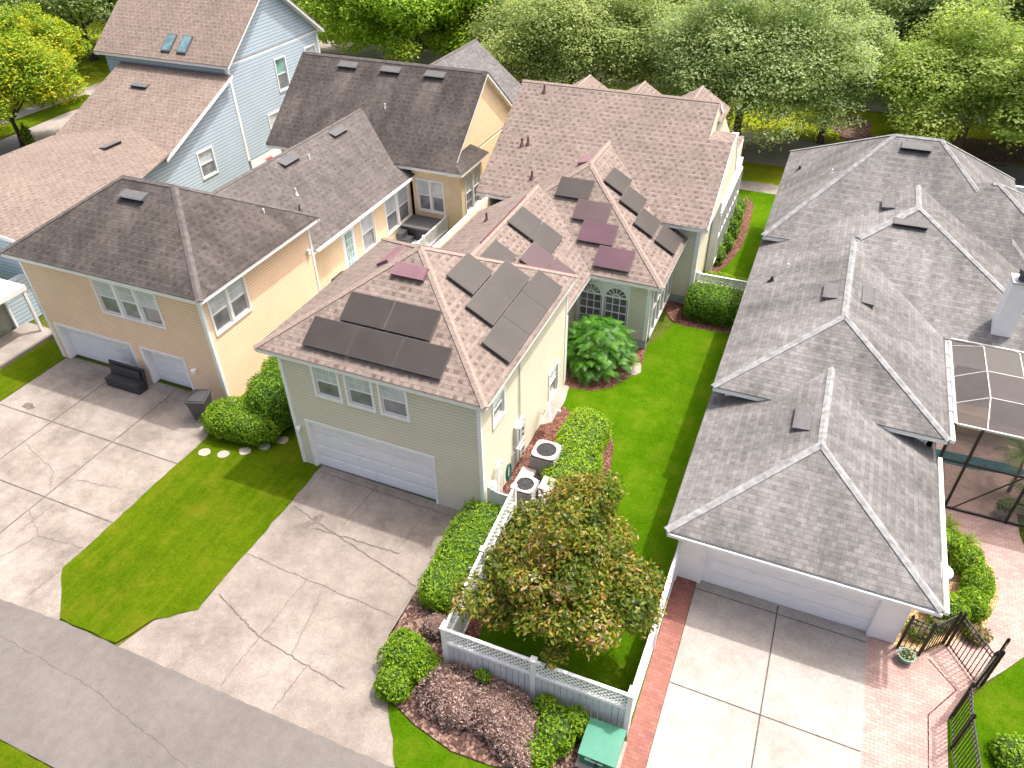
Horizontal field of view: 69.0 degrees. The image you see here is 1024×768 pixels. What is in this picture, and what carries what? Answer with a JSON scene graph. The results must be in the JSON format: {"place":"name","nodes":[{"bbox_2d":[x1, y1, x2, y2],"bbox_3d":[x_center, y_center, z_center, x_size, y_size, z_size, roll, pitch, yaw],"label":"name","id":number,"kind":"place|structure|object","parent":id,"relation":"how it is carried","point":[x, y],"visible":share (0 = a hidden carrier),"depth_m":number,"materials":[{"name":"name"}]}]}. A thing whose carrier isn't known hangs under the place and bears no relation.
{"place":"outdoors","nodes":[
{"label":"outdoors","id":0,"kind":"place"},
{"bbox_2d":[0,741,48,767],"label":"lawn","id":1,"kind":"structure","parent":0,"point":[11,757],"depth_m":18.16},
{"bbox_2d":[0,340,65,400],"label":"lawn","id":2,"kind":"structure","parent":0,"point":[29,366],"depth_m":31.00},
{"bbox_2d":[0,322,53,369],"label":"porch slab","id":3,"kind":"structure","parent":2,"relation":"on","point":[21,341],"depth_m":32.28,"materials":[{"name":"concrete"}]},
{"bbox_2d":[0,109,77,155],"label":"side street","id":4,"kind":"structure","parent":0,"point":[48,128],"depth_m":53.69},
{"bbox_2d":[2,10,110,115],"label":"lawn","id":5,"kind":"structure","parent":0,"point":[96,72],"depth_m":66.83,"materials":[{"name":"green plant"}]},
{"bbox_2d":[0,0,117,60],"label":"oak tree","id":6,"kind":"object","parent":5,"relation":"on","point":[54,8],"visible":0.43,"depth_m":61.49,"materials":[{"name":"green plant"}]},
{"bbox_2d":[0,357,220,619],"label":"peach driveway","id":7,"kind":"structure","parent":0,"point":[170,428],"depth_m":26.51,"materials":[{"name":"concrete"}]},
{"bbox_2d":[0,382,176,598],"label":"driveway joint","id":8,"kind":"object","parent":7,"relation":"on","point":[79,468],"visible":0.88,"depth_m":26.79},
{"bbox_2d":[104,359,147,394],"bbox_3d":[-15.354,-0.273,29.570,1.820,0.920,0.550,14,40,18],"label":"storage bench","id":9,"kind":"object","parent":7,"relation":"on","point":[127,377],"visible":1,"depth_m":29.50,"materials":[{"name":"black plastic"}]},
{"bbox_2d":[184,389,211,420],"bbox_3d":[-11.653,0.834,27.997,0.740,1.073,0.880,1,38,3],"label":"wheeled bin","id":10,"kind":"object","parent":7,"relation":"on","point":[197,402],"visible":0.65,"depth_m":27.65,"materials":[{"name":"plastic"}]},
{"bbox_2d":[60,389,321,642],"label":"lawn","id":11,"kind":"structure","parent":0,"point":[187,532],"depth_m":23.64,"materials":[{"name":"plant"}]},
{"bbox_2d":[199,395,288,447],"bbox_3d":[-9.823,1.305,27.270,3.380,1.291,1.986,14,40,18],"label":"hedge","id":12,"kind":"object","parent":11,"relation":"on","point":[236,421],"visible":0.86,"depth_m":26.76,"materials":[{"name":"green plant"}]},
{"bbox_2d":[243,356,293,430],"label":"hedge","id":13,"kind":"object","parent":11,"relation":"on","point":[266,393],"visible":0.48,"depth_m":26.83,"materials":[{"name":"green plant"}]},
{"bbox_2d":[0,599,393,767],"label":"alley road","id":14,"kind":"structure","parent":0,"point":[53,716],"depth_m":19.01,"materials":[{"name":"asphalt"}]},
{"bbox_2d":[0,39,520,401],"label":"peach house","id":15,"kind":"structure","parent":0,"point":[192,288],"depth_m":30.41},
{"bbox_2d":[53,322,139,367],"bbox_3d":[-16.709,-1.433,30.401,4.150,1.820,0.390,14,40,18],"label":"garage door","id":16,"kind":"structure","parent":15,"relation":"in","point":[76,341],"depth_m":30.66,"materials":[{"name":"white paint"}]},
{"bbox_2d":[89,278,166,329],"bbox_3d":[-14.216,-3.023,27.626,3.150,1.580,0.145,14,40,18],"label":"window","id":17,"kind":"structure","parent":15,"relation":"in","point":[125,301],"depth_m":27.67,"materials":[{"name":"glass"}]},
{"bbox_2d":[138,346,194,389],"bbox_3d":[-13.390,-0.608,29.277,2.250,1.820,0.390,14,40,18],"label":"garage door","id":18,"kind":"structure","parent":15,"relation":"in","point":[160,365],"depth_m":29.49,"materials":[{"name":"white paint"}]},
{"bbox_2d":[206,275,252,336],"bbox_3d":[-10.439,-2.940,27.478,0.145,1.600,2.030,14,40,18],"label":"window","id":19,"kind":"structure","parent":15,"relation":"in","point":[224,308],"depth_m":27.53,"materials":[{"name":"white paint"}]},
{"bbox_2d":[341,226,358,267],"bbox_3d":[-7.601,-6.235,35.053,0.056,2.450,1.100,14,40,18],"label":"door","id":20,"kind":"structure","parent":15,"relation":"in","point":[348,238],"depth_m":34.91,"materials":[{"name":"white paint"}]},
{"bbox_2d":[359,210,377,253],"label":"window","id":21,"kind":"structure","parent":15,"relation":"in","point":[366,224],"depth_m":36.11,"materials":[{"name":"glass"}]},
{"bbox_2d":[384,183,411,235],"bbox_3d":[-5.864,-8.991,38.146,0.145,1.950,2.470,14,40,18],"label":"window","id":22,"kind":"structure","parent":15,"relation":"in","point":[396,207],"depth_m":38.20,"materials":[{"name":"glass"}]},
{"bbox_2d":[415,178,445,214],"bbox_3d":[-4.195,-9.742,38.654,1.600,1.810,0.145,14,40,18],"label":"window","id":23,"kind":"structure","parent":15,"relation":"in","point":[431,192],"depth_m":38.66,"materials":[{"name":"glass"}]},
{"bbox_2d":[464,163,481,214],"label":"window","id":24,"kind":"structure","parent":15,"relation":"in","point":[471,179],"depth_m":38.93,"materials":[{"name":"glass"}]},
{"bbox_2d":[118,464,460,767],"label":"driveway","id":25,"kind":"structure","parent":0,"point":[211,640],"depth_m":21.34,"materials":[{"name":"concrete"}]},
{"bbox_2d":[218,471,453,708],"bbox_3d":[-5.657,5.825,22.322,5.500,0.004,7.904,14,40,18],"label":"driveway crack","id":26,"kind":"object","parent":25,"relation":"on","point":[328,531],"visible":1,"depth_m":22.33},
{"bbox_2d":[388,702,493,767],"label":"lawn","id":27,"kind":"structure","parent":0,"point":[414,747],"depth_m":18.21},
{"bbox_2d":[0,0,1023,767],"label":"ground","id":28,"kind":"structure","parent":0,"point":[664,324],"depth_m":30.53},
{"bbox_2d":[0,94,89,138],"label":"side verge","id":29,"kind":"structure","parent":28,"relation":"on","point":[37,117],"depth_m":56.50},
{"bbox_2d":[0,27,92,147],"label":"golden tree","id":30,"kind":"object","parent":28,"relation":"on","point":[29,70],"visible":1,"depth_m":47.09,"materials":[{"name":"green plant"}]},
{"bbox_2d":[0,1,93,104],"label":"golden tree","id":31,"kind":"object","parent":28,"relation":"on","point":[53,31],"visible":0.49,"depth_m":54.73,"materials":[{"name":"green plant"}]},
{"bbox_2d":[0,0,323,336],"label":"blue house","id":32,"kind":"structure","parent":28,"relation":"on","point":[189,93],"depth_m":42.05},
{"bbox_2d":[196,146,218,179],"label":"window","id":33,"kind":"structure","parent":32,"relation":"in","point":[205,159],"depth_m":42.04,"materials":[{"name":"glass"}]},
{"bbox_2d":[291,0,473,61],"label":"tree","id":34,"kind":"object","parent":28,"relation":"on","point":[388,19],"visible":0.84,"depth_m":54.13,"materials":[{"name":"green plant"}]},
{"bbox_2d":[411,233,445,246],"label":"wooden deck","id":35,"kind":"structure","parent":28,"relation":"on","point":[432,245],"depth_m":38.59,"materials":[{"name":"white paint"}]},
{"bbox_2d":[400,214,441,241],"bbox_3d":[-4.720,-8.157,39.006,1.680,0.710,1.430,14,40,18],"label":"hot tub","id":36,"kind":"object","parent":35,"relation":"on","point":[416,226],"visible":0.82,"depth_m":38.60,"materials":[{"name":"black plastic"}]},
{"bbox_2d":[386,578,583,767],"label":"mulch bed","id":37,"kind":"object","parent":28,"relation":"on","point":[465,743],"visible":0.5,"depth_m":18.64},
{"bbox_2d":[373,626,441,704],"bbox_3d":[-2.744,7.393,19.485,1.955,1.072,2.000,14,40,18],"label":"shrub","id":38,"kind":"object","parent":37,"relation":"on","point":[409,659],"visible":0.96,"depth_m":19.28,"materials":[{"name":"green plant"}]},
{"bbox_2d":[410,659,485,730],"bbox_3d":[-1.493,7.780,19.004,2.178,1.038,1.772,14,40,18],"label":"dry shrub","id":39,"kind":"object","parent":37,"relation":"on","point":[444,692],"visible":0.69,"depth_m":18.77,"materials":[{"name":"brown plant"}]},
{"bbox_2d":[417,497,510,616],"bbox_3d":[-1.389,5.076,22.414,1.874,1.093,4.358,14,40,18],"label":"hedge","id":40,"kind":"object","parent":37,"relation":"on","point":[462,541],"visible":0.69,"depth_m":21.93,"materials":[{"name":"green plant"}]},
{"bbox_2d":[464,675,535,747],"bbox_3d":[-0.430,8.075,18.673,2.320,0.947,1.712,14,40,18],"label":"dry shrub","id":41,"kind":"object","parent":37,"relation":"on","point":[492,705],"visible":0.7,"depth_m":18.42,"materials":[{"name":"brown plant"}]},
{"bbox_2d":[487,703,541,767],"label":"dry shrub","id":42,"kind":"object","parent":37,"relation":"on","point":[511,746],"visible":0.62,"depth_m":17.89,"materials":[{"name":"brown plant"}]},
{"bbox_2d":[439,623,635,737],"bbox_3d":[0.534,7.416,18.663,5.042,1.880,0.172,13,40,18],"label":"lattice fence","id":43,"kind":"object","parent":37,"relation":"on","point":[532,682],"visible":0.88,"depth_m":18.48,"materials":[{"name":"white paint"}]},
{"bbox_2d":[525,692,590,767],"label":"shrub","id":44,"kind":"object","parent":37,"relation":"on","point":[561,728],"visible":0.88,"depth_m":17.90,"materials":[{"name":"green plant"}]},
{"bbox_2d":[575,717,626,767],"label":"transformer box","id":45,"kind":"object","parent":37,"relation":"on","point":[603,745],"visible":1,"depth_m":17.73,"materials":[{"name":"green paint"}]},
{"bbox_2d":[253,74,743,510],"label":"green house","id":46,"kind":"structure","parent":28,"relation":"on","point":[461,431],"depth_m":27.76,"materials":[{"name":"green"}]},
{"bbox_2d":[309,366,343,403],"bbox_3d":[-5.795,-0.032,23.348,1.040,1.300,0.135,14,40,18],"label":"window","id":47,"kind":"structure","parent":46,"relation":"in","point":[328,383],"depth_m":23.42,"materials":[{"name":"white paint"}]},
{"bbox_2d":[302,316,358,354],"bbox_3d":[-5.577,-1.481,22.929,1.580,0.624,0.934,14,40,18],"label":"solar panel","id":48,"kind":"object","parent":46,"relation":"on","point":[330,335],"visible":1,"depth_m":22.85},
{"bbox_2d":[342,375,376,412],"bbox_3d":[-4.689,0.243,22.973,1.040,1.300,0.135,14,40,18],"label":"window","id":49,"kind":"structure","parent":46,"relation":"in","point":[360,391],"depth_m":23.04,"materials":[{"name":"white paint"}]},
{"bbox_2d":[339,291,395,329],"bbox_3d":[-4.445,-2.257,23.010,1.580,0.624,0.934,14,40,18],"label":"solar panel","id":50,"kind":"object","parent":46,"relation":"on","point":[367,310],"visible":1,"depth_m":22.94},
{"bbox_2d":[304,419,438,503],"bbox_3d":[-4.633,2.523,24.813,4.880,2.160,0.210,14,40,18],"label":"garage door","id":51,"kind":"structure","parent":46,"relation":"in","point":[399,467],"depth_m":24.85,"materials":[{"name":"white paint"}]},
{"bbox_2d":[346,326,404,366],"bbox_3d":[-4.093,-1.112,22.426,1.580,0.624,0.934,14,40,18],"label":"solar panel","id":52,"kind":"object","parent":46,"relation":"on","point":[376,346],"visible":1,"depth_m":22.35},
{"bbox_2d":[376,384,410,422],"bbox_3d":[-3.583,0.518,22.598,1.040,1.300,0.135,14,40,18],"label":"window","id":53,"kind":"structure","parent":46,"relation":"in","point":[395,401],"depth_m":22.67,"materials":[{"name":"white paint"}]},
{"bbox_2d":[383,301,441,340],"bbox_3d":[-2.989,-1.895,22.517,1.580,0.624,0.934,14,40,18],"label":"solar panel","id":54,"kind":"object","parent":46,"relation":"on","point":[415,321],"visible":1,"depth_m":22.44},
{"bbox_2d":[393,337,452,379],"bbox_3d":[-2.618,-0.745,21.926,1.580,0.624,0.934,14,40,18],"label":"solar panel","id":55,"kind":"object","parent":46,"relation":"on","point":[422,358],"visible":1,"depth_m":21.85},
{"bbox_2d":[446,253,492,294],"bbox_3d":[-1.357,-3.522,23.897,0.959,0.639,1.560,14,40,18],"label":"solar panel","id":56,"kind":"object","parent":46,"relation":"on","point":[469,273],"visible":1,"depth_m":23.80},
{"bbox_2d":[466,281,512,325],"bbox_3d":[-0.724,-2.520,23.492,0.959,0.639,1.560,14,40,18],"label":"solar panel","id":57,"kind":"object","parent":46,"relation":"on","point":[488,302],"visible":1,"depth_m":23.40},
{"bbox_2d":[481,315,528,362],"bbox_3d":[-0.212,-1.360,22.876,0.959,0.639,1.560,14,40,18],"label":"solar panel","id":58,"kind":"object","parent":46,"relation":"on","point":[505,338],"visible":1,"depth_m":22.78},
{"bbox_2d":[487,260,529,299],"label":"solar panel","id":59,"kind":"object","parent":46,"relation":"on","point":[507,278],"visible":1,"depth_m":24.55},
{"bbox_2d":[503,291,545,334],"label":"solar panel","id":60,"kind":"object","parent":46,"relation":"on","point":[524,312],"visible":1,"depth_m":23.94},
{"bbox_2d":[508,206,542,237],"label":"solar panel","id":61,"kind":"object","parent":46,"relation":"on","point":[524,221],"visible":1,"depth_m":29.64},
{"bbox_2d":[519,241,554,267],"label":"solar panel","id":62,"kind":"object","parent":46,"relation":"on","point":[536,254],"visible":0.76,"depth_m":28.68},
{"bbox_2d":[522,270,562,309],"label":"solar panel","id":63,"kind":"object","parent":46,"relation":"on","point":[542,289],"visible":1,"depth_m":25.09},
{"bbox_2d":[529,222,562,252],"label":"solar panel","id":64,"kind":"object","parent":46,"relation":"on","point":[545,236],"visible":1,"depth_m":29.71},
{"bbox_2d":[555,176,594,199],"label":"solar panel","id":65,"kind":"object","parent":46,"relation":"on","point":[571,187],"visible":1,"depth_m":31.59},
{"bbox_2d":[572,199,612,223],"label":"solar panel","id":66,"kind":"object","parent":46,"relation":"on","point":[590,210],"visible":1,"depth_m":30.95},
{"bbox_2d":[577,220,618,245],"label":"solar panel","id":67,"kind":"object","parent":46,"relation":"on","point":[598,233],"visible":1,"depth_m":30.46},
{"bbox_2d":[576,278,630,327],"bbox_3d":[3.794,-3.397,30.969,2.220,2.480,0.172,14,40,18],"label":"arched window","id":68,"kind":"structure","parent":46,"relation":"in","point":[616,299],"depth_m":30.87,"materials":[{"name":"glass"}]},
{"bbox_2d":[593,245,635,272],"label":"solar panel","id":69,"kind":"object","parent":46,"relation":"on","point":[613,258],"visible":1,"depth_m":29.81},
{"bbox_2d":[647,269,673,341],"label":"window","id":70,"kind":"structure","parent":46,"relation":"in","point":[659,299],"depth_m":31.98,"materials":[{"name":"glass"}]},
{"bbox_2d":[705,156,742,271],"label":"wall","id":71,"kind":"structure","parent":46,"relation":"in","point":[721,219],"depth_m":36.17,"materials":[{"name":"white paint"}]},
{"bbox_2d":[459,0,692,94],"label":"oak tree","id":72,"kind":"object","parent":28,"relation":"on","point":[533,39],"visible":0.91,"depth_m":46.36,"materials":[{"name":"green plant"}]},
{"bbox_2d":[620,576,695,767],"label":"brick band","id":73,"kind":"object","parent":28,"relation":"on","point":[640,737],"visible":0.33,"depth_m":19.67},
{"bbox_2d":[638,0,886,152],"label":"oak tree","id":74,"kind":"object","parent":28,"relation":"on","point":[717,44],"visible":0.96,"depth_m":42.86,"materials":[{"name":"green plant"}]},
{"bbox_2d":[766,0,906,143],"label":"oak tree","id":75,"kind":"object","parent":28,"relation":"on","point":[864,91],"visible":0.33,"depth_m":44.71,"materials":[{"name":"green plant"}]},
{"bbox_2d":[664,134,1023,642],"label":"grey roof house","id":76,"kind":"structure","parent":28,"relation":"on","point":[884,267],"depth_m":23.84,"materials":[{"name":"white paint"}]},
{"bbox_2d":[696,548,886,636],"bbox_3d":[7.682,5.502,20.700,4.800,2.220,0.210,14,40,18],"label":"garage door","id":77,"kind":"structure","parent":76,"relation":"in","point":[833,603],"depth_m":20.91,"materials":[{"name":"white paint"}]},
{"bbox_2d":[946,365,1023,428],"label":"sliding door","id":78,"kind":"structure","parent":76,"relation":"in","point":[973,386],"depth_m":26.95,"materials":[{"name":"glass"}]},
{"bbox_2d":[858,0,1014,112],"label":"oak tree","id":79,"kind":"object","parent":28,"relation":"on","point":[911,13],"visible":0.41,"depth_m":49.51,"materials":[{"name":"green plant"}]},
{"bbox_2d":[894,522,998,653],"bbox_3d":[12.754,5.886,21.882,2.750,0.001,5.750,14,40,18],"label":"straw bed","id":80,"kind":"object","parent":28,"relation":"on","point":[954,584],"visible":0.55,"depth_m":20.96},
{"bbox_2d":[896,611,962,655],"bbox_3d":[11.141,6.641,19.772,1.388,1.480,0.365,-4,38,-4],"label":"iron fence","id":81,"kind":"object","parent":80,"relation":"on","point":[935,627],"visible":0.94,"depth_m":19.74,"materials":[{"name":"brown metal"}]},
{"bbox_2d":[926,526,997,626],"bbox_3d":[12.935,5.530,21.552,1.926,1.085,3.487,14,40,18],"label":"shrub","id":82,"kind":"object","parent":80,"relation":"on","point":[974,596],"visible":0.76,"depth_m":21.05,"materials":[{"name":"green plant"}]},
{"bbox_2d":[977,44,1023,153],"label":"oak tree","id":83,"kind":"object","parent":28,"relation":"on","point":[1018,109],"visible":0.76,"depth_m":41.09,"materials":[{"name":"green plant"}]},
{"bbox_2d":[441,189,775,735],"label":"lawn","id":84,"kind":"structure","parent":0,"point":[654,409],"depth_m":27.08,"materials":[{"name":"plant"}]},
{"bbox_2d":[442,483,516,642],"bbox_3d":[-0.810,5.316,21.448,0.178,1.800,5.314,12,40,16],"label":"lattice fence","id":85,"kind":"object","parent":84,"relation":"on","point":[456,624],"visible":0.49,"depth_m":21.10,"materials":[{"name":"white paint"}]},
{"bbox_2d":[500,405,613,510],"bbox_3d":[1.863,2.764,26.107,3.100,0.001,6.500,14,40,18],"label":"mulch bed","id":86,"kind":"object","parent":84,"relation":"on","point":[548,431],"visible":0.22,"depth_m":26.87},
{"bbox_2d":[513,474,539,507],"bbox_3d":[0.435,3.556,24.457,0.880,0.806,0.880,14,40,18],"label":"air conditioner","id":87,"kind":"object","parent":86,"relation":"on","point":[527,487],"visible":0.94,"depth_m":24.21,"materials":[{"name":"metal"}]},
{"bbox_2d":[530,439,562,480],"bbox_3d":[1.171,2.613,25.488,1.020,1.006,1.020,14,40,18],"label":"air conditioner","id":88,"kind":"object","parent":86,"relation":"on","point":[546,453],"visible":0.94,"depth_m":25.17,"materials":[{"name":"metal"}]},
{"bbox_2d":[539,406,613,492],"bbox_3d":[2.374,2.333,25.919,2.164,1.024,4.644,14,40,18],"label":"hedge","id":89,"kind":"object","parent":86,"relation":"on","point":[582,439],"visible":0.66,"depth_m":25.81,"materials":[{"name":"green plant"}]},
{"bbox_2d":[444,465,671,670],"bbox_3d":[1.623,4.728,19.724,5.363,4.987,5.810,14,40,18],"label":"magnolia","id":90,"kind":"object","parent":84,"relation":"on","point":[567,568],"visible":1,"depth_m":18.28,"materials":[{"name":"green plant"}]},
{"bbox_2d":[564,335,645,390],"bbox_3d":[3.706,-0.746,30.572,3.000,0.001,3.800,14,40,18],"label":"mulch bed","id":91,"kind":"object","parent":84,"relation":"on","point":[592,385],"visible":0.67,"depth_m":29.89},
{"bbox_2d":[566,314,641,387],"bbox_3d":[3.506,-1.699,30.083,3.692,2.382,3.686,14,40,18],"label":"philodendron","id":92,"kind":"object","parent":91,"relation":"on","point":[603,348],"visible":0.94,"depth_m":29.41,"materials":[{"name":"green plant"}]},
{"bbox_2d":[628,540,683,730],"bbox_3d":[3.827,6.484,19.842,0.171,1.820,5.112,14,40,19],"label":"lattice fence","id":93,"kind":"object","parent":84,"relation":"on","point":[647,652],"visible":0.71,"depth_m":19.63,"materials":[{"name":"white paint"}]},
{"bbox_2d":[665,301,733,333],"bbox_3d":[8.829,-3.056,33.435,4.000,0.001,2.450,14,40,18],"label":"mulch bed","id":94,"kind":"object","parent":84,"relation":"on","point":[674,310],"visible":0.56,"depth_m":33.11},
{"bbox_2d":[683,280,743,327],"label":"hedge","id":95,"kind":"object","parent":94,"relation":"on","point":[714,304],"visible":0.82,"depth_m":32.49,"materials":[{"name":"green plant"}]},
{"bbox_2d":[703,197,753,273],"bbox_3d":[11.255,-7.505,39.092,1.700,0.001,11.900,14,40,18],"label":"mulch bed","id":96,"kind":"object","parent":84,"relation":"on","point":[738,243],"visible":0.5,"depth_m":39.20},
{"bbox_2d":[319,40,1020,126],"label":"park path","id":97,"kind":"structure","parent":0,"point":[427,57],"depth_m":67.91,"materials":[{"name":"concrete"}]},
{"bbox_2d":[326,53,1023,164],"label":"park grass","id":98,"kind":"structure","parent":0,"point":[878,120],"depth_m":52.29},
{"bbox_2d":[417,0,511,49],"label":"tree","id":99,"kind":"object","parent":98,"relation":"on","point":[451,15],"visible":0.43,"depth_m":53.57,"materials":[{"name":"green plant"}]},
{"bbox_2d":[829,114,873,140],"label":"mulch bed","id":100,"kind":"object","parent":98,"relation":"on","point":[857,133],"visible":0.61,"depth_m":51.81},
{"bbox_2d":[868,0,1023,147],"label":"oak tree","id":101,"kind":"object","parent":98,"relation":"on","point":[968,54],"visible":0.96,"depth_m":43.04,"materials":[{"name":"green plant"}]},
{"bbox_2d":[947,137,1023,166],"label":"mulch bed","id":102,"kind":"object","parent":98,"relation":"on","point":[983,149],"visible":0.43,"depth_m":48.55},
{"bbox_2d":[646,580,866,767],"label":"driveway","id":103,"kind":"structure","parent":0,"point":[815,682],"depth_m":19.36,"materials":[{"name":"concrete"}]},
{"bbox_2d":[670,588,865,767],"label":"driveway joint","id":104,"kind":"object","parent":103,"relation":"on","point":[760,715],"visible":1,"depth_m":19.28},
{"bbox_2d":[741,161,784,184],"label":"verge grass","id":105,"kind":"structure","parent":0,"point":[762,173],"depth_m":46.11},
{"bbox_2d":[730,132,1023,185],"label":"street","id":106,"kind":"structure","parent":0,"point":[775,155],"depth_m":48.83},
{"bbox_2d":[861,422,1023,767],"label":"paver patio","id":107,"kind":"structure","parent":0,"point":[902,701],"depth_m":20.03,"materials":[{"name":"brick"}]},
{"bbox_2d":[937,338,1023,527],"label":"pool enclosure","id":108,"kind":"object","parent":107,"relation":"on","point":[966,463],"visible":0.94,"depth_m":23.35,"materials":[{"name":"white metal"}]},
{"bbox_2d":[993,437,1023,492],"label":"palm","id":109,"kind":"object","parent":107,"relation":"on","point":[1019,454],"visible":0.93,"depth_m":24.03,"materials":[{"name":"green plant"}]},
{"bbox_2d":[947,400,990,436],"bbox_3d":[16.338,1.267,26.993,1.450,0.950,0.600,14,40,18],"label":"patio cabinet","id":110,"kind":"object","parent":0,"point":[972,415],"visible":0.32,"depth_m":26.68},
{"bbox_2d":[936,449,1023,474],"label":"pool water","id":111,"kind":"structure","parent":0,"point":[996,465],"depth_m":25.84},
{"bbox_2d":[947,657,1023,767],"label":"lawn","id":112,"kind":"structure","parent":0,"point":[999,704],"depth_m":18.75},
{"bbox_2d":[949,651,999,767],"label":"iron fence","id":113,"kind":"object","parent":112,"relation":"on","point":[971,718],"visible":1,"depth_m":17.72,"materials":[{"name":"brown metal"}]},
{"bbox_2d":[946,612,995,680],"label":"iron gate","id":114,"kind":"structure","parent":113,"relation":"attached to","point":[958,626],"depth_m":19.43,"materials":[{"name":"brown metal"}]},
{"bbox_2d":[989,732,1023,767],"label":"shrub","id":115,"kind":"object","parent":112,"relation":"on","point":[1007,751],"visible":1,"depth_m":17.64,"materials":[{"name":"green plant"}]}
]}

